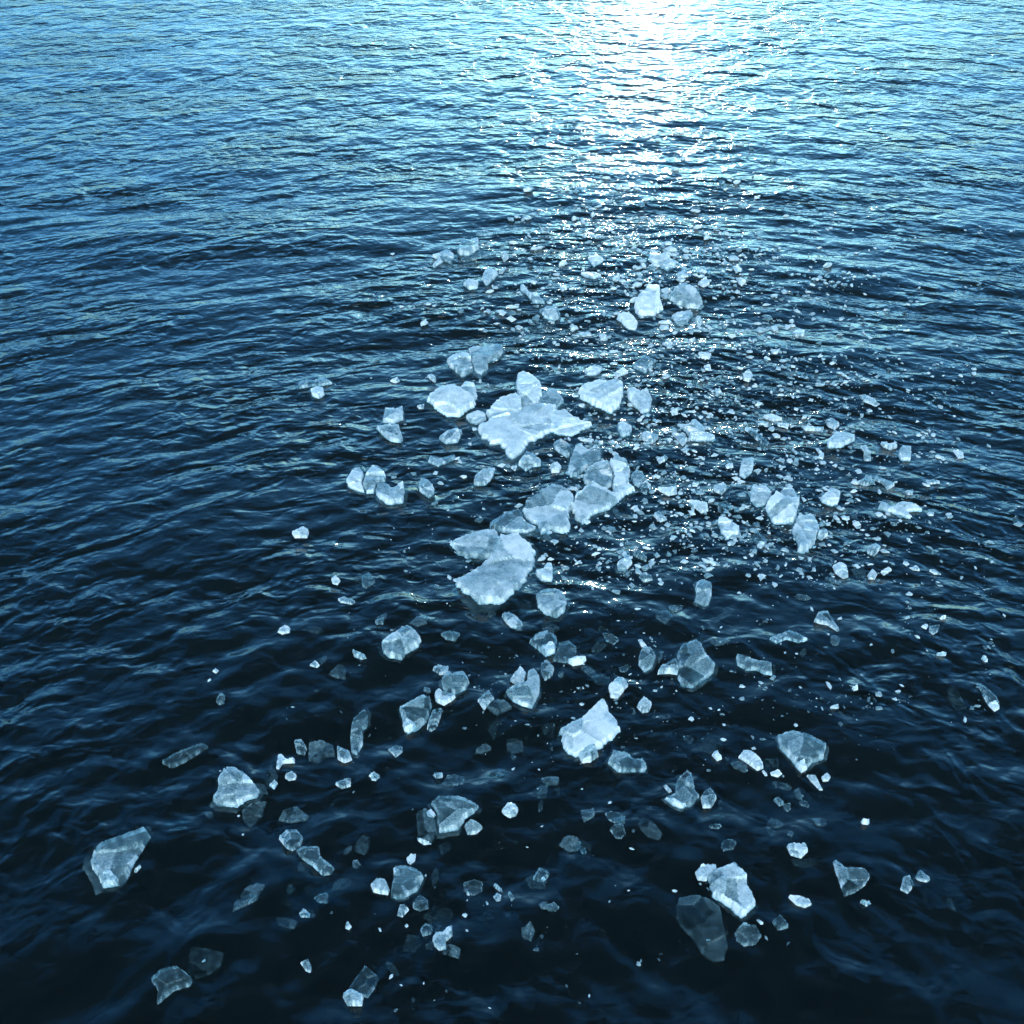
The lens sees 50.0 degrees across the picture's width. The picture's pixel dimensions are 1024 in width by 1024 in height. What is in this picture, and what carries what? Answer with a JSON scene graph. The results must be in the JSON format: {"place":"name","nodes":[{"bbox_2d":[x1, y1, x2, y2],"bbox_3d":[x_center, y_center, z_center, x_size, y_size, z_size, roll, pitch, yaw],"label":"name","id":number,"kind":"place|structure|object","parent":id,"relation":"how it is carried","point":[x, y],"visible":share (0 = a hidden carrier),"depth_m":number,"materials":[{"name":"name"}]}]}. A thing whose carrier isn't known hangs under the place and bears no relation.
{"place":"outdoors","nodes":[
{"label":"outdoors","id":0,"kind":"place"},
{"bbox_2d":[0,0,1023,1023],"bbox_3d":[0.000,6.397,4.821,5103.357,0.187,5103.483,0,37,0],"label":"sea","id":1,"kind":"structure","parent":0,"point":[222,222],"depth_m":13.19,"materials":[{"name":"blue liquid"}]},
{"bbox_2d":[91,827,150,887],"bbox_3d":[-3.409,2.939,9.364,0.475,0.173,0.727,8,38,11],"label":"clear ice block","id":2,"kind":"object","parent":1,"relation":"on","point":[107,873],"depth_m":9.28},
{"bbox_2d":[151,965,189,996],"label":"clear ice block","id":3,"kind":"object","parent":1,"relation":"on","point":[158,973],"depth_m":8.50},
{"bbox_2d":[213,767,259,807],"bbox_3d":[-2.483,2.514,9.970,0.479,0.186,0.489,0,37,0],"label":"ice chunk","id":4,"kind":"object","parent":1,"relation":"on","point":[246,796],"visible":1,"depth_m":9.91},
{"bbox_2d":[276,754,294,769],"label":"ice chip","id":5,"kind":"object","parent":1,"relation":"on","point":[281,760],"visible":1,"depth_m":10.25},
{"bbox_2d":[279,829,302,850],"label":"clear ice block","id":6,"kind":"object","parent":1,"relation":"on","point":[285,833],"depth_m":9.57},
{"bbox_2d":[292,526,308,537],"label":"ice chip","id":7,"kind":"object","parent":1,"relation":"on","point":[302,532],"visible":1,"depth_m":12.87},
{"bbox_2d":[298,377,331,388],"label":"clear ice block","id":8,"kind":"object","parent":1,"relation":"on","point":[313,385],"depth_m":15.74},
{"bbox_2d":[296,846,333,875],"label":"clear ice block","id":9,"kind":"object","parent":1,"relation":"on","point":[310,863],"depth_m":9.38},
{"bbox_2d":[310,386,324,398],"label":"ice chip","id":10,"kind":"object","parent":1,"relation":"on","point":[317,392],"visible":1,"depth_m":15.46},
{"bbox_2d":[337,746,351,762],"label":"clear ice block","id":11,"kind":"object","parent":1,"relation":"on","point":[345,760],"depth_m":10.32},
{"bbox_2d":[346,467,364,492],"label":"ice chunk","id":12,"kind":"object","parent":1,"relation":"on","point":[354,480],"visible":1,"depth_m":13.72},
{"bbox_2d":[350,710,367,754],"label":"clear ice block","id":13,"kind":"object","parent":1,"relation":"on","point":[359,746],"depth_m":10.46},
{"bbox_2d":[343,966,376,1005],"bbox_3d":[-1.159,3.661,8.455,0.184,0.117,0.334,19,41,24],"label":"clear ice block","id":14,"kind":"object","parent":1,"relation":"on","point":[358,1000],"depth_m":8.35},
{"bbox_2d":[363,465,385,493],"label":"ice chunk","id":15,"kind":"object","parent":1,"relation":"on","point":[376,473],"visible":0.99,"depth_m":13.78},
{"bbox_2d":[371,878,389,894],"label":"ice chip","id":16,"kind":"object","parent":1,"relation":"on","point":[378,885],"visible":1,"depth_m":9.14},
{"bbox_2d":[376,424,402,442],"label":"ice chunk","id":17,"kind":"object","parent":1,"relation":"on","point":[395,438],"visible":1,"depth_m":14.59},
{"bbox_2d":[375,481,404,504],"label":"ice chunk","id":18,"kind":"object","parent":1,"relation":"on","point":[391,498],"visible":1,"depth_m":13.45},
{"bbox_2d":[382,406,403,423],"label":"ice chunk","id":19,"kind":"object","parent":1,"relation":"on","point":[395,416],"visible":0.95,"depth_m":14.91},
{"bbox_2d":[382,625,420,659],"bbox_3d":[-1.161,1.365,11.382,0.349,0.178,0.500,27,45,31],"label":"ice chunk","id":20,"kind":"object","parent":1,"relation":"on","point":[413,644],"visible":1,"depth_m":11.34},
{"bbox_2d":[391,865,423,899],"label":"clear ice block","id":21,"kind":"object","parent":1,"relation":"on","point":[407,892],"depth_m":9.22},
{"bbox_2d":[399,695,431,733],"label":"clear ice block","id":22,"kind":"object","parent":1,"relation":"on","point":[409,726],"depth_m":10.62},
{"bbox_2d":[418,478,434,497],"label":"ice chunk","id":23,"kind":"object","parent":1,"relation":"on","point":[428,488],"visible":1,"depth_m":13.55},
{"bbox_2d":[427,455,454,466],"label":"clear ice block","id":24,"kind":"object","parent":1,"relation":"on","point":[437,463],"depth_m":14.10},
{"bbox_2d":[432,925,452,950],"bbox_3d":[-0.557,3.404,8.795,0.166,0.090,0.243,0,37,0],"label":"ice chip","id":25,"kind":"object","parent":1,"relation":"on","point":[446,937],"visible":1,"depth_m":8.76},
{"bbox_2d":[432,250,453,267],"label":"ice chunk","id":26,"kind":"object","parent":1,"relation":"on","point":[444,253],"visible":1,"depth_m":19.13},
{"bbox_2d":[435,689,454,705],"bbox_3d":[-0.682,1.836,10.852,0.206,0.086,0.147,17,40,21],"label":"ice chip","id":27,"kind":"object","parent":1,"relation":"on","point":[441,699],"visible":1,"depth_m":10.82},
{"bbox_2d":[439,428,461,443],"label":"ice chunk","id":28,"kind":"object","parent":1,"relation":"on","point":[457,434],"visible":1,"depth_m":14.57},
{"bbox_2d":[426,381,477,417],"bbox_3d":[-0.870,-1.552,15.309,0.782,0.230,0.948,0,37,0],"label":"ice floe","id":29,"kind":"object","parent":1,"relation":"on","point":[451,400],"visible":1,"depth_m":15.21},
{"bbox_2d":[439,671,468,693],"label":"clear ice block","id":30,"kind":"object","parent":1,"relation":"on","point":[463,688],"depth_m":11.01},
{"bbox_2d":[431,796,478,832],"bbox_3d":[-0.511,2.704,9.736,0.512,0.168,0.426,0,37,0],"label":"clear ice block","id":31,"kind":"object","parent":1,"relation":"on","point":[450,827],"depth_m":9.69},
{"bbox_2d":[447,352,473,377],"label":"ice chunk","id":32,"kind":"object","parent":1,"relation":"on","point":[455,359],"visible":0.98,"depth_m":16.14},
{"bbox_2d":[457,237,478,255],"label":"ice chunk","id":33,"kind":"object","parent":1,"relation":"on","point":[466,252],"visible":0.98,"depth_m":19.32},
{"bbox_2d":[464,278,477,289],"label":"ice chunk","id":34,"kind":"object","parent":1,"relation":"on","point":[470,284],"visible":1,"depth_m":18.23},
{"bbox_2d":[464,819,482,834],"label":"ice chip","id":35,"kind":"object","parent":1,"relation":"on","point":[475,831],"visible":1,"depth_m":9.63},
{"bbox_2d":[450,529,500,558],"bbox_3d":[-0.354,0.418,12.694,0.679,0.170,0.549,-17,40,-22],"label":"ice chunk","id":36,"kind":"object","parent":1,"relation":"on","point":[480,538],"visible":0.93,"depth_m":12.69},
{"bbox_2d":[466,410,485,424],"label":"ice chunk","id":37,"kind":"object","parent":1,"relation":"on","point":[477,417],"visible":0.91,"depth_m":14.95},
{"bbox_2d":[474,468,494,485],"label":"ice chunk","id":38,"kind":"object","parent":1,"relation":"on","point":[487,478],"visible":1,"depth_m":13.77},
{"bbox_2d":[468,344,503,375],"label":"ice chunk","id":39,"kind":"object","parent":1,"relation":"on","point":[478,370],"visible":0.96,"depth_m":16.28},
{"bbox_2d":[478,690,493,709],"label":"clear ice block","id":40,"kind":"object","parent":1,"relation":"on","point":[483,705],"depth_m":10.75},
{"bbox_2d":[482,268,497,285],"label":"ice chunk","id":41,"kind":"object","parent":1,"relation":"on","point":[491,275],"visible":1,"depth_m":18.43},
{"bbox_2d":[455,532,535,604],"bbox_3d":[-0.123,0.682,12.344,0.759,0.239,1.490,20,41,24],"label":"ice floe","id":42,"kind":"object","parent":1,"relation":"on","point":[518,549],"visible":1,"depth_m":12.25,"materials":[{"name":"ice"}]},
{"bbox_2d":[486,393,522,417],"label":"ice chunk","id":43,"kind":"object","parent":1,"relation":"on","point":[501,406],"visible":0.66,"depth_m":15.09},
{"bbox_2d":[502,802,517,817],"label":"ice chip","id":44,"kind":"object","parent":1,"relation":"on","point":[509,809],"visible":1,"depth_m":9.77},
{"bbox_2d":[502,612,522,628],"bbox_3d":[0.003,1.161,11.692,0.139,0.082,0.299,-21,42,-25],"label":"ice chip","id":45,"kind":"object","parent":1,"relation":"on","point":[511,622],"visible":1,"depth_m":11.65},
{"bbox_2d":[490,509,538,533],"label":"clear ice block","id":46,"kind":"object","parent":1,"relation":"on","point":[523,530],"depth_m":12.93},
{"bbox_2d":[477,403,556,458],"bbox_3d":[0.250,-1.092,14.768,1.426,0.228,1.076,-23,43,-28],"label":"ice floe","id":47,"kind":"object","parent":1,"relation":"on","point":[512,434],"visible":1,"depth_m":14.66,"materials":[{"name":"ice"}]},
{"bbox_2d":[510,666,525,684],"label":"ice chip","id":48,"kind":"object","parent":1,"relation":"on","point":[519,676],"visible":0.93,"depth_m":11.02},
{"bbox_2d":[506,668,539,708],"bbox_3d":[0.185,1.794,10.905,0.366,0.164,0.500,29,45,32],"label":"clear ice block","id":49,"kind":"object","parent":1,"relation":"on","point":[530,682],"depth_m":10.86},
{"bbox_2d":[516,371,542,406],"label":"ice chunk","id":50,"kind":"object","parent":1,"relation":"on","point":[528,384],"visible":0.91,"depth_m":15.43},
{"bbox_2d":[518,451,540,470],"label":"ice chunk","id":51,"kind":"object","parent":1,"relation":"on","point":[531,461],"visible":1,"depth_m":14.03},
{"bbox_2d":[520,284,546,304],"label":"ice chunk","id":52,"kind":"object","parent":1,"relation":"on","point":[524,289],"visible":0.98,"depth_m":17.82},
{"bbox_2d":[529,630,556,656],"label":"clear ice block","id":53,"kind":"object","parent":1,"relation":"on","point":[548,648],"depth_m":11.32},
{"bbox_2d":[535,562,552,581],"bbox_3d":[0.364,0.695,12.360,0.246,0.145,0.367,0,37,0],"label":"ice chip","id":54,"kind":"object","parent":1,"relation":"on","point":[545,574],"visible":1,"depth_m":12.30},
{"bbox_2d":[522,484,573,534],"bbox_3d":[0.429,0.009,13.265,0.738,0.200,1.127,0,37,0],"label":"ice floe","id":55,"kind":"object","parent":1,"relation":"on","point":[561,502],"visible":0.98,"depth_m":13.19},
{"bbox_2d":[539,306,559,320],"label":"ice chunk","id":56,"kind":"object","parent":1,"relation":"on","point":[553,312],"visible":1,"depth_m":17.42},
{"bbox_2d":[536,588,566,617],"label":"ice chunk","id":57,"kind":"object","parent":1,"relation":"on","point":[548,608],"visible":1,"depth_m":11.83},
{"bbox_2d":[539,388,563,408],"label":"clear ice block","id":58,"kind":"object","parent":1,"relation":"on","point":[549,392],"depth_m":15.37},
{"bbox_2d":[553,439,572,457],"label":"clear ice block","id":59,"kind":"object","parent":1,"relation":"on","point":[560,451],"depth_m":14.29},
{"bbox_2d":[553,640,585,665],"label":"clear ice block","id":60,"kind":"object","parent":1,"relation":"on","point":[576,660],"depth_m":11.18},
{"bbox_2d":[550,408,591,436],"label":"ice chunk","id":61,"kind":"object","parent":1,"relation":"on","point":[565,423],"visible":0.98,"depth_m":14.78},
{"bbox_2d":[568,443,600,477],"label":"ice chunk","id":62,"kind":"object","parent":1,"relation":"on","point":[580,449],"visible":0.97,"depth_m":14.07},
{"bbox_2d":[559,699,619,762],"bbox_3d":[0.766,2.121,10.521,0.827,0.173,0.479,-30,46,-34],"label":"ice chunk","id":63,"kind":"object","parent":1,"relation":"on","point":[599,728],"visible":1,"depth_m":10.45,"materials":[{"name":"ice"}]},
{"bbox_2d":[581,272,600,278],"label":"ice chunk","id":64,"kind":"object","parent":1,"relation":"on","point":[593,275],"visible":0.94,"depth_m":18.51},
{"bbox_2d":[585,365,601,375],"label":"ice chip","id":65,"kind":"object","parent":1,"relation":"on","point":[592,370],"visible":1,"depth_m":15.95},
{"bbox_2d":[588,254,602,266],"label":"ice chunk","id":66,"kind":"object","parent":1,"relation":"on","point":[595,260],"visible":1,"depth_m":18.92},
{"bbox_2d":[571,483,621,524],"bbox_3d":[0.961,-0.065,13.362,0.572,0.180,0.836,25,44,29],"label":"ice chunk","id":67,"kind":"object","parent":1,"relation":"on","point":[587,509],"visible":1,"depth_m":13.36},
{"bbox_2d":[583,460,612,488],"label":"ice chunk","id":68,"kind":"object","parent":1,"relation":"on","point":[602,465],"visible":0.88,"depth_m":13.85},
{"bbox_2d":[578,379,622,413],"bbox_3d":[1.255,-1.648,15.427,0.744,0.237,0.799,20,41,25],"label":"ice chunk","id":69,"kind":"object","parent":1,"relation":"on","point":[608,396],"visible":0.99,"depth_m":15.32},
{"bbox_2d":[608,677,627,698],"bbox_3d":[1.048,1.747,10.950,0.161,0.118,0.280,24,43,28],"label":"ice chip","id":70,"kind":"object","parent":1,"relation":"on","point":[618,686],"visible":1,"depth_m":10.92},
{"bbox_2d":[609,454,634,497],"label":"ice chunk","id":71,"kind":"object","parent":1,"relation":"on","point":[621,474],"visible":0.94,"depth_m":13.79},
{"bbox_2d":[616,421,631,437],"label":"ice chunk","id":72,"kind":"object","parent":1,"relation":"on","point":[625,428],"visible":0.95,"depth_m":14.73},
{"bbox_2d":[617,554,631,570],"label":"ice chip","id":73,"kind":"object","parent":1,"relation":"on","point":[626,562],"visible":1,"depth_m":12.43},
{"bbox_2d":[617,312,637,330],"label":"ice chunk","id":74,"kind":"object","parent":1,"relation":"on","point":[627,320],"visible":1,"depth_m":17.24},
{"bbox_2d":[608,750,646,771],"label":"clear ice block","id":75,"kind":"object","parent":1,"relation":"on","point":[618,768],"depth_m":10.22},
{"bbox_2d":[627,387,651,413],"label":"ice chunk","id":76,"kind":"object","parent":1,"relation":"on","point":[641,400],"visible":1,"depth_m":15.30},
{"bbox_2d":[632,356,655,372],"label":"clear ice block","id":77,"kind":"object","parent":1,"relation":"on","point":[645,370],"depth_m":16.08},
{"bbox_2d":[637,696,651,712],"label":"ice chip","id":78,"kind":"object","parent":1,"relation":"on","point":[642,703],"visible":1,"depth_m":10.75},
{"bbox_2d":[638,646,655,671],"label":"clear ice block","id":79,"kind":"object","parent":1,"relation":"on","point":[642,667],"depth_m":11.21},
{"bbox_2d":[634,284,662,315],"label":"ice chunk","id":80,"kind":"object","parent":1,"relation":"on","point":[648,301],"visible":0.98,"depth_m":17.66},
{"bbox_2d":[640,431,657,443],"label":"ice chip","id":81,"kind":"object","parent":1,"relation":"on","point":[644,435],"visible":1,"depth_m":14.56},
{"bbox_2d":[286,114,1023,1009],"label":"brash ice","id":82,"kind":"structure","parent":1,"relation":"on","point":[684,450],"depth_m":15.15,"materials":[{"name":"ice"}]},
{"bbox_2d":[648,252,677,270],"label":"ice chunk","id":83,"kind":"object","parent":1,"relation":"on","point":[665,261],"visible":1,"depth_m":18.88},
{"bbox_2d":[657,486,676,495],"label":"ice chip","id":84,"kind":"object","parent":1,"relation":"on","point":[669,491],"visible":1,"depth_m":13.57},
{"bbox_2d":[672,433,686,445],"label":"ice chip","id":85,"kind":"object","parent":1,"relation":"on","point":[682,440],"visible":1,"depth_m":14.55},
{"bbox_2d":[665,770,698,808],"bbox_3d":[1.574,2.537,9.960,0.306,0.150,0.490,28,45,32],"label":"clear ice block","id":86,"kind":"object","parent":1,"relation":"on","point":[674,802],"depth_m":9.83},
{"bbox_2d":[672,309,692,324],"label":"ice chunk","id":87,"kind":"object","parent":1,"relation":"on","point":[677,316],"visible":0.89,"depth_m":17.45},
{"bbox_2d":[668,283,702,309],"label":"ice chunk","id":88,"kind":"object","parent":1,"relation":"on","point":[692,291],"visible":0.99,"depth_m":17.86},
{"bbox_2d":[658,639,714,687],"bbox_3d":[1.836,1.558,11.197,0.690,0.175,0.547,-29,46,-33],"label":"clear ice block","id":89,"kind":"object","parent":1,"relation":"on","point":[669,669],"depth_m":11.11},
{"bbox_2d":[677,419,714,441],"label":"ice chunk","id":90,"kind":"object","parent":1,"relation":"on","point":[696,434],"visible":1,"depth_m":14.67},
{"bbox_2d":[689,499,707,513],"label":"ice chip","id":91,"kind":"object","parent":1,"relation":"on","point":[700,507],"visible":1,"depth_m":13.31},
{"bbox_2d":[695,579,711,606],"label":"ice chunk","id":92,"kind":"object","parent":1,"relation":"on","point":[708,592],"visible":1,"depth_m":12.02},
{"bbox_2d":[695,863,716,880],"bbox_3d":[1.632,3.028,9.254,0.221,0.085,0.127,-30,46,-34],"label":"ice chip","id":93,"kind":"object","parent":1,"relation":"on","point":[703,872],"visible":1,"depth_m":9.22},
{"bbox_2d":[701,788,716,807],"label":"clear ice block","id":94,"kind":"object","parent":1,"relation":"on","point":[705,804],"depth_m":9.84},
{"bbox_2d":[717,517,739,539],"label":"ice chunk","id":95,"kind":"object","parent":1,"relation":"on","point":[728,528],"visible":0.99,"depth_m":12.97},
{"bbox_2d":[708,862,754,918],"bbox_3d":[1.852,3.141,9.098,0.410,0.178,0.483,-27,45,-31],"label":"ice chunk","id":96,"kind":"object","parent":1,"relation":"on","point":[743,906],"visible":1,"depth_m":9.05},
{"bbox_2d":[739,457,754,478],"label":"ice chunk","id":97,"kind":"object","parent":1,"relation":"on","point":[746,468],"visible":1,"depth_m":13.96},
{"bbox_2d":[738,750,762,770],"bbox_3d":[2.241,2.313,10.239,0.135,0.086,0.254,-29,46,-33],"label":"ice chip","id":98,"kind":"object","parent":1,"relation":"on","point":[752,759],"visible":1,"depth_m":10.21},
{"bbox_2d":[736,654,771,675],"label":"clear ice block","id":99,"kind":"object","parent":1,"relation":"on","point":[753,668],"depth_m":11.15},
{"bbox_2d":[749,484,770,506],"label":"ice chunk","id":100,"kind":"object","parent":1,"relation":"on","point":[763,493],"visible":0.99,"depth_m":13.44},
{"bbox_2d":[763,414,781,421],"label":"ice chip","id":101,"kind":"object","parent":1,"relation":"on","point":[772,417],"visible":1,"depth_m":15.03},
{"bbox_2d":[765,487,798,524],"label":"ice chunk","id":102,"kind":"object","parent":1,"relation":"on","point":[787,514],"visible":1,"depth_m":13.23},
{"bbox_2d":[769,630,801,643],"bbox_3d":[2.873,1.340,11.458,0.423,0.097,0.234,-15,40,-19],"label":"sunken ice plate","id":103,"kind":"object","parent":1,"relation":"on","point":[785,638],"visible":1,"depth_m":11.44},
{"bbox_2d":[787,842,807,858],"bbox_3d":[2.445,2.902,9.405,0.186,0.080,0.133,0,37,0],"label":"ice chip","id":104,"kind":"object","parent":1,"relation":"on","point":[801,849],"visible":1,"depth_m":9.38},
{"bbox_2d":[788,895,810,907],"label":"chip","id":105,"kind":"object","parent":1,"relation":"on","point":[800,901],"visible":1,"depth_m":9.03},
{"bbox_2d":[777,730,825,772],"bbox_3d":[2.739,2.224,10.354,0.433,0.155,0.488,-17,40,-21],"label":"clear ice block","id":106,"kind":"object","parent":1,"relation":"on","point":[801,766],"depth_m":10.28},
{"bbox_2d":[792,513,827,553],"bbox_3d":[3.503,0.274,12.927,0.451,0.191,0.832,0,37,0],"label":"ice chunk","id":107,"kind":"object","parent":1,"relation":"on","point":[803,527],"visible":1,"depth_m":12.89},
{"bbox_2d":[807,774,822,789],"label":"chip","id":108,"kind":"object","parent":1,"relation":"on","point":[813,779],"visible":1,"depth_m":10.04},
{"bbox_2d":[814,611,838,631],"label":"clear ice block","id":109,"kind":"object","parent":1,"relation":"on","point":[825,622],"depth_m":11.67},
{"bbox_2d":[820,488,839,505],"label":"ice chunk","id":110,"kind":"object","parent":1,"relation":"on","point":[831,497],"visible":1,"depth_m":13.43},
{"bbox_2d":[825,418,838,429],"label":"ice chip","id":111,"kind":"object","parent":1,"relation":"on","point":[833,425],"visible":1,"depth_m":14.90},
{"bbox_2d":[832,562,847,578],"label":"ice chip","id":112,"kind":"object","parent":1,"relation":"on","point":[840,569],"visible":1,"depth_m":12.36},
{"bbox_2d":[827,432,854,447],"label":"ice chunk","id":113,"kind":"object","parent":1,"relation":"on","point":[839,439],"visible":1,"depth_m":14.45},
{"bbox_2d":[833,860,869,895],"bbox_3d":[2.868,3.071,9.208,0.293,0.102,0.328,0,37,0],"label":"clear ice block","id":114,"kind":"object","parent":1,"relation":"on","point":[841,882],"depth_m":9.24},
{"bbox_2d":[860,394,879,406],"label":"ice chip","id":115,"kind":"object","parent":1,"relation":"on","point":[870,400],"visible":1,"depth_m":15.32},
{"bbox_2d":[865,474,894,489],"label":"clear ice block","id":116,"kind":"object","parent":1,"relation":"on","point":[890,484],"depth_m":13.74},
{"bbox_2d":[878,501,921,518],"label":"ice chunk","id":117,"kind":"object","parent":1,"relation":"on","point":[903,509],"visible":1,"depth_m":13.26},
{"bbox_2d":[898,445,910,460],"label":"ice chip","id":118,"kind":"object","parent":1,"relation":"on","point":[905,455],"visible":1,"depth_m":14.25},
{"bbox_2d":[976,683,998,711],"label":"clear ice block","id":119,"kind":"object","parent":1,"relation":"on","point":[994,706],"depth_m":10.75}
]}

